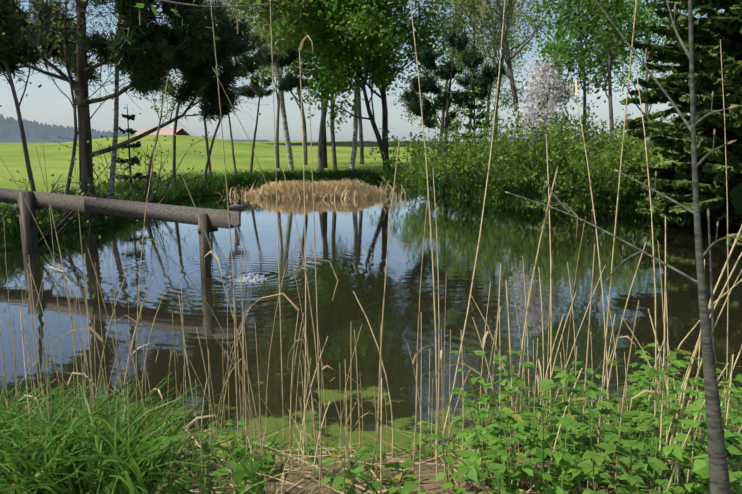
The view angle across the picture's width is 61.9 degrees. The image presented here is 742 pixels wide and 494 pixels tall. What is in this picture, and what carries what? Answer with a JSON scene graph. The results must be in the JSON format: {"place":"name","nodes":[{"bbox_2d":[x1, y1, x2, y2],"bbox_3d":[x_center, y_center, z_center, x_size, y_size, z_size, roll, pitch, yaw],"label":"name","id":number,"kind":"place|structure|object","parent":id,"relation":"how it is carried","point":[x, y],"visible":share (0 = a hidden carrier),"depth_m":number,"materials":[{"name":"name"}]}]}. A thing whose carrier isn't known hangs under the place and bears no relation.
{"place":"outdoors","nodes":[
{"label":"outdoors","id":0,"kind":"place"},
{"bbox_2d":[0,122,272,142],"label":"treeline","id":1,"kind":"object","parent":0,"point":[14,140],"visible":0.08,"depth_m":319.42,"materials":[{"name":"green plant"}]},
{"bbox_2d":[0,114,135,139],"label":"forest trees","id":2,"kind":"object","parent":1,"relation":"on","point":[33,129],"visible":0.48,"depth_m":436.07,"materials":[{"name":"plant"}]},
{"bbox_2d":[134,0,286,39],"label":"overhanging twig","id":3,"kind":"object","parent":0,"point":[179,3],"depth_m":2.85,"materials":[{"name":"green plant"}]},
{"bbox_2d":[0,0,724,140],"label":"sky","id":4,"kind":"structure","parent":0,"point":[46,103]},
{"bbox_2d":[0,187,741,457],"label":"pond water","id":5,"kind":"structure","parent":0,"point":[351,240],"depth_m":6.96,"materials":[{"name":"liquid"}]},
{"bbox_2d":[0,188,240,276],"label":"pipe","id":6,"kind":"object","parent":5,"relation":"in","point":[213,220],"visible":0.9,"depth_m":9.10,"materials":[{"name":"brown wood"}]},
{"bbox_2d":[222,198,248,211],"bbox_3d":[-2.723,-0.810,12.484,0.509,0.375,0.239,0,10,1],"label":"mallard duck","id":7,"kind":"object","parent":5,"relation":"in","point":[236,207],"visible":0.85,"depth_m":12.41},
{"bbox_2d":[229,224,266,282],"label":"water stream","id":8,"kind":"structure","parent":5,"relation":"on","point":[250,278],"depth_m":8.14,"materials":[{"name":"white liquid"}]},
{"bbox_2d":[213,180,415,199],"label":"island reeds","id":9,"kind":"object","parent":5,"relation":"on","point":[353,195],"visible":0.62,"depth_m":19.64,"materials":[{"name":"plant"}]},
{"bbox_2d":[0,135,741,493],"bbox_3d":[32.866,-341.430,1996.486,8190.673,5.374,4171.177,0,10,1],"label":"terrain","id":10,"kind":"structure","parent":0,"point":[56,163],"depth_m":31.50,"materials":[{"name":"green plant"}]},
{"bbox_2d":[0,0,112,190],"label":"bare tree","id":11,"kind":"object","parent":10,"relation":"on","point":[24,142],"visible":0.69,"depth_m":12.00,"materials":[{"name":"grey plant"}]},
{"bbox_2d":[0,135,143,243],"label":"bush","id":12,"kind":"object","parent":10,"relation":"on","point":[60,224],"visible":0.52,"depth_m":10.93,"materials":[{"name":"green plant"}]},
{"bbox_2d":[1,0,182,221],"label":"bare tree","id":13,"kind":"object","parent":10,"relation":"on","point":[64,51],"visible":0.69,"depth_m":12.47,"materials":[{"name":"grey plant"}]},
{"bbox_2d":[2,420,200,492],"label":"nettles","id":14,"kind":"object","parent":10,"relation":"on","point":[173,486],"visible":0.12,"depth_m":2.26,"materials":[{"name":"green plant"}]},
{"bbox_2d":[0,0,252,224],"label":"pine","id":15,"kind":"object","parent":10,"relation":"on","point":[146,54],"visible":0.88,"depth_m":12.63,"materials":[{"name":"green plant"}]},
{"bbox_2d":[73,89,85,105],"bbox_3d":[-5.968,-3.056,12.649,0.200,0.328,0.220,0,10,1],"label":"birdhouse","id":16,"kind":"object","parent":15,"relation":"attached to","point":[79,94],"visible":0.96,"depth_m":12.62,"materials":[{"name":"grey wood"}]},
{"bbox_2d":[115,107,149,195],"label":"slim conifer","id":17,"kind":"object","parent":10,"relation":"on","point":[134,159],"visible":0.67,"depth_m":16.39,"materials":[{"name":"green plant"}]},
{"bbox_2d":[46,129,219,203],"bbox_3d":[-5.965,-2.045,16.052,3.488,2.015,3.540,5,11,26],"label":"twiggy bush","id":18,"kind":"object","parent":10,"relation":"on","point":[155,185],"visible":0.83,"depth_m":16.14,"materials":[{"name":"green plant"}]},
{"bbox_2d":[74,0,213,198],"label":"birch","id":19,"kind":"object","parent":10,"relation":"on","point":[114,142],"visible":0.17,"depth_m":13.99,"materials":[{"name":"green plant"}]},
{"bbox_2d":[135,125,190,135],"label":"farmhouse","id":20,"kind":"object","parent":10,"relation":"on","point":[169,131],"visible":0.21,"depth_m":115.18,"materials":[{"name":"beige"}]},
{"bbox_2d":[112,22,216,192],"bbox_3d":[-5.513,-3.795,16.972,2.863,5.166,2.830,-6,11,-31],"label":"leaning tree","id":21,"kind":"object","parent":10,"relation":"on","point":[166,99],"visible":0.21,"depth_m":16.94,"materials":[{"name":"green plant"}]},
{"bbox_2d":[109,0,250,191],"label":"bare tree","id":22,"kind":"object","parent":10,"relation":"on","point":[174,147],"visible":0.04,"depth_m":18.72,"materials":[{"name":"plant"}]},
{"bbox_2d":[153,64,214,180],"bbox_3d":[-6.191,-4.665,21.192,2.812,5.204,3.951,0,10,1],"label":"tree","id":23,"kind":"object","parent":10,"relation":"on","point":[207,151],"visible":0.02,"depth_m":20.89,"materials":[{"name":"green plant"}]},
{"bbox_2d":[203,1,268,176],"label":"bare tree","id":24,"kind":"object","parent":10,"relation":"on","point":[234,162],"visible":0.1,"depth_m":21.60,"materials":[{"name":"plant"}]},
{"bbox_2d":[0,368,494,493],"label":"grass clump","id":25,"kind":"object","parent":10,"relation":"on","point":[118,456],"visible":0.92,"depth_m":2.33,"materials":[{"name":"green plant"}]},
{"bbox_2d":[203,0,292,185],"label":"bare tree","id":26,"kind":"object","parent":10,"relation":"on","point":[213,138],"visible":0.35,"depth_m":19.77,"materials":[{"name":"plant"}]},
{"bbox_2d":[224,29,311,174],"bbox_3d":[-4.250,-5.237,22.922,2.972,5.594,3.604,8,13,39],"label":"pine","id":27,"kind":"object","parent":10,"relation":"on","point":[289,81],"visible":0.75,"depth_m":22.62,"materials":[{"name":"green plant"}]},
{"bbox_2d":[216,0,327,171],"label":"birch","id":28,"kind":"object","parent":10,"relation":"on","point":[280,50],"visible":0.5,"depth_m":24.64,"materials":[{"name":"green plant"}]},
{"bbox_2d":[232,4,314,164],"bbox_3d":[-4.740,-11.950,32.659,7.740,15.421,6.842,0,10,1],"label":"birch","id":29,"kind":"object","parent":10,"relation":"on","point":[304,133],"visible":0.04,"depth_m":33.46,"materials":[{"name":"grey plant"}]},
{"bbox_2d":[248,1,320,167],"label":"birch","id":30,"kind":"object","parent":10,"relation":"on","point":[277,131],"visible":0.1,"depth_m":29.48,"materials":[{"name":"grey plant"}]},
{"bbox_2d":[237,0,385,171],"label":"birch","id":31,"kind":"object","parent":10,"relation":"on","point":[350,32],"visible":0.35,"depth_m":23.90,"materials":[{"name":"green plant"}]},
{"bbox_2d":[291,32,360,167],"bbox_3d":[-2.195,-9.435,29.768,3.477,11.499,3.346,0,10,1],"label":"pine","id":32,"kind":"object","parent":10,"relation":"on","point":[325,138],"visible":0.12,"depth_m":30.10,"materials":[{"name":"green plant"}]},
{"bbox_2d":[147,415,522,493],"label":"nettles","id":33,"kind":"object","parent":10,"relation":"on","point":[240,473],"visible":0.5,"depth_m":2.50,"materials":[{"name":"green plant"}]},
{"bbox_2d":[287,0,406,170],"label":"tree","id":34,"kind":"object","parent":10,"relation":"on","point":[321,144],"depth_m":27.78,"materials":[{"name":"green plant"}]},
{"bbox_2d":[290,0,414,170],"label":"leaning tree","id":35,"kind":"object","parent":10,"relation":"on","point":[376,66],"visible":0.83,"depth_m":24.54,"materials":[{"name":"green plant"}]},
{"bbox_2d":[319,9,402,163],"bbox_3d":[-1.175,-12.165,33.317,7.549,15.580,5.552,0,10,1],"label":"birch","id":36,"kind":"object","parent":10,"relation":"on","point":[361,135],"visible":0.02,"depth_m":34.37,"materials":[{"name":"grey plant"}]},
{"bbox_2d":[0,165,739,249],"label":"bank fringe grass","id":37,"kind":"structure","parent":10,"relation":"on","point":[246,178],"depth_m":18.70,"materials":[{"name":"green plant"}]},
{"bbox_2d":[0,0,741,493],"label":"reed stems","id":38,"kind":"object","parent":10,"relation":"on","point":[514,408],"visible":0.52,"depth_m":2.58,"materials":[{"name":"beige plant"}]},
{"bbox_2d":[21,35,668,441],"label":"bent dry reeds","id":39,"kind":"object","parent":38,"relation":"attached to","point":[333,295],"visible":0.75,"depth_m":2.69,"materials":[{"name":"plant"}]},
{"bbox_2d":[0,390,741,493],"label":"straw litter","id":40,"kind":"object","parent":10,"relation":"on","point":[358,483],"visible":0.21,"depth_m":2.64,"materials":[{"name":"beige plant"}]},
{"bbox_2d":[301,0,440,168],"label":"birch","id":41,"kind":"object","parent":10,"relation":"on","point":[354,144],"visible":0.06,"depth_m":27.07,"materials":[{"name":"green plant"}]},
{"bbox_2d":[278,0,465,169],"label":"tree","id":42,"kind":"object","parent":10,"relation":"on","point":[424,36],"visible":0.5,"depth_m":25.47,"materials":[{"name":"green plant"}]},
{"bbox_2d":[366,128,477,179],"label":"shrub","id":43,"kind":"object","parent":10,"relation":"on","point":[392,161],"visible":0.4,"depth_m":24.93,"materials":[{"name":"green plant"}]},
{"bbox_2d":[390,0,498,157],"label":"birch","id":44,"kind":"object","parent":10,"relation":"on","point":[459,66],"visible":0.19,"depth_m":36.77,"materials":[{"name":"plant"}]},
{"bbox_2d":[399,27,505,193],"bbox_3d":[2.311,-4.507,21.018,2.763,5.802,4.050,-6,11,-30],"label":"dark pine","id":45,"kind":"object","parent":10,"relation":"on","point":[426,58],"visible":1,"depth_m":20.59,"materials":[{"name":"green plant"}]},
{"bbox_2d":[390,135,525,189],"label":"bank shrub","id":46,"kind":"object","parent":10,"relation":"on","point":[416,169],"visible":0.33,"depth_m":21.12,"materials":[{"name":"green plant"}]},
{"bbox_2d":[454,67,495,173],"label":"young conifer","id":47,"kind":"object","parent":10,"relation":"on","point":[469,105],"visible":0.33,"depth_m":21.88,"materials":[{"name":"green plant"}]},
{"bbox_2d":[408,115,549,192],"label":"bank shrub","id":48,"kind":"object","parent":10,"relation":"on","point":[445,160],"visible":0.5,"depth_m":19.28,"materials":[{"name":"green plant"}]},
{"bbox_2d":[420,0,549,153],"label":"tree","id":49,"kind":"object","parent":10,"relation":"on","point":[471,110],"visible":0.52,"depth_m":28.88,"materials":[{"name":"plant"}]},
{"bbox_2d":[430,0,548,144],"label":"birch","id":50,"kind":"object","parent":10,"relation":"on","point":[505,103],"visible":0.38,"depth_m":38.80,"materials":[{"name":"green plant"}]},
{"bbox_2d":[450,97,567,174],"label":"bank shrub","id":51,"kind":"object","parent":10,"relation":"on","point":[479,124],"visible":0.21,"depth_m":20.44,"materials":[{"name":"green plant"}]},
{"bbox_2d":[425,79,597,192],"bbox_3d":[4.068,-3.179,18.216,4.930,3.301,3.522,0,10,1],"label":"bank shrub","id":52,"kind":"object","parent":10,"relation":"on","point":[479,151],"visible":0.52,"depth_m":18.22,"materials":[{"name":"green plant"}]},
{"bbox_2d":[416,0,607,169],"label":"tree","id":53,"kind":"object","parent":10,"relation":"on","point":[507,58],"visible":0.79,"depth_m":24.75,"materials":[{"name":"green plant"}]},
{"bbox_2d":[460,0,571,143],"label":"tall birch","id":54,"kind":"object","parent":10,"relation":"on","point":[508,21],"visible":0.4,"depth_m":27.76,"materials":[{"name":"green plant"}]},
{"bbox_2d":[451,102,598,202],"bbox_3d":[4.591,-2.522,17.965,4.619,3.106,5.327,0,10,1],"label":"bank shrub","id":55,"kind":"object","parent":10,"relation":"on","point":[497,157],"visible":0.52,"depth_m":17.35,"materials":[{"name":"green plant"}]},
{"bbox_2d":[504,46,583,183],"bbox_3d":[5.118,-3.759,18.508,2.154,4.383,2.321,0,10,1],"label":"blossoming tree","id":56,"kind":"object","parent":10,"relation":"on","point":[548,82],"visible":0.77,"depth_m":18.19,"materials":[{"name":"white plant"}]},
{"bbox_2d":[513,0,638,138],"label":"fresh tree","id":57,"kind":"object","parent":10,"relation":"on","point":[578,45],"visible":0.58,"depth_m":18.47,"materials":[{"name":"green plant"}]},
{"bbox_2d":[497,100,662,183],"bbox_3d":[6.480,-3.095,18.980,4.868,2.728,4.718,0,10,1],"label":"bank shrub","id":58,"kind":"object","parent":10,"relation":"on","point":[579,125],"visible":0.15,"depth_m":18.32,"materials":[{"name":"green plant"}]},
{"bbox_2d":[500,91,662,198],"bbox_3d":[5.501,-2.891,17.456,3.667,3.016,4.684,0,10,1],"label":"bank shrub","id":59,"kind":"object","parent":10,"relation":"on","point":[552,154],"visible":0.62,"depth_m":16.89,"materials":[{"name":"green plant"}]},
{"bbox_2d":[507,113,662,202],"bbox_3d":[5.721,-2.446,16.703,3.916,2.481,4.116,0,10,1],"label":"bank shrub","id":60,"kind":"object","parent":10,"relation":"on","point":[629,150],"visible":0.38,"depth_m":16.07,"materials":[{"name":"green plant"}]},
{"bbox_2d":[442,342,741,493],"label":"plants","id":61,"kind":"object","parent":10,"relation":"on","point":[568,456],"visible":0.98,"depth_m":2.10,"materials":[{"name":"green plant"}]},
{"bbox_2d":[535,0,666,148],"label":"fresh tree","id":62,"kind":"object","parent":10,"relation":"on","point":[609,52],"visible":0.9,"depth_m":17.38,"materials":[{"name":"green plant"}]},
{"bbox_2d":[525,112,684,218],"bbox_3d":[6.130,-2.439,16.333,5.623,2.948,3.644,-4,10,-20],"label":"bank shrub","id":63,"kind":"object","parent":10,"relation":"on","point":[610,174],"visible":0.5,"depth_m":15.78,"materials":[{"name":"green plant"}]},
{"bbox_2d":[542,131,673,218],"bbox_3d":[6.858,-1.996,16.168,4.652,2.098,4.642,0,10,1],"label":"bank shrub","id":64,"kind":"object","parent":10,"relation":"on","point":[598,187],"visible":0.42,"depth_m":15.69,"materials":[{"name":"green plant"}]},
{"bbox_2d":[547,108,686,178],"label":"shrub","id":65,"kind":"object","parent":10,"relation":"on","point":[603,130],"visible":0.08,"depth_m":23.52,"materials":[{"name":"green plant"}]},
{"bbox_2d":[505,0,737,493],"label":"young tree","id":66,"kind":"object","parent":10,"relation":"on","point":[719,480],"visible":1,"depth_m":1.66,"materials":[{"name":"grey plant"}]},
{"bbox_2d":[609,109,676,173],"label":"shrub","id":67,"kind":"object","parent":10,"relation":"on","point":[672,121],"visible":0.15,"depth_m":23.50,"materials":[{"name":"green plant"}]},
{"bbox_2d":[588,0,705,154],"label":"birch","id":68,"kind":"object","parent":10,"relation":"on","point":[646,77],"visible":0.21,"depth_m":33.02,"materials":[{"name":"green plant"}]},
{"bbox_2d":[619,0,741,240],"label":"conifer","id":69,"kind":"object","parent":10,"relation":"on","point":[710,31],"visible":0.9,"depth_m":12.48,"materials":[{"name":"green plant"}]},
{"bbox_3d":[-1.805,-1.733,20.321,4.488,0.118,1.734,0,10,1],"label":"island litter mound","id":70,"kind":"object","parent":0,"visible":0},
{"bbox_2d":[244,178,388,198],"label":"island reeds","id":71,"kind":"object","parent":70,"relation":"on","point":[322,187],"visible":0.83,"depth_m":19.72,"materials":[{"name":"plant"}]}
]}

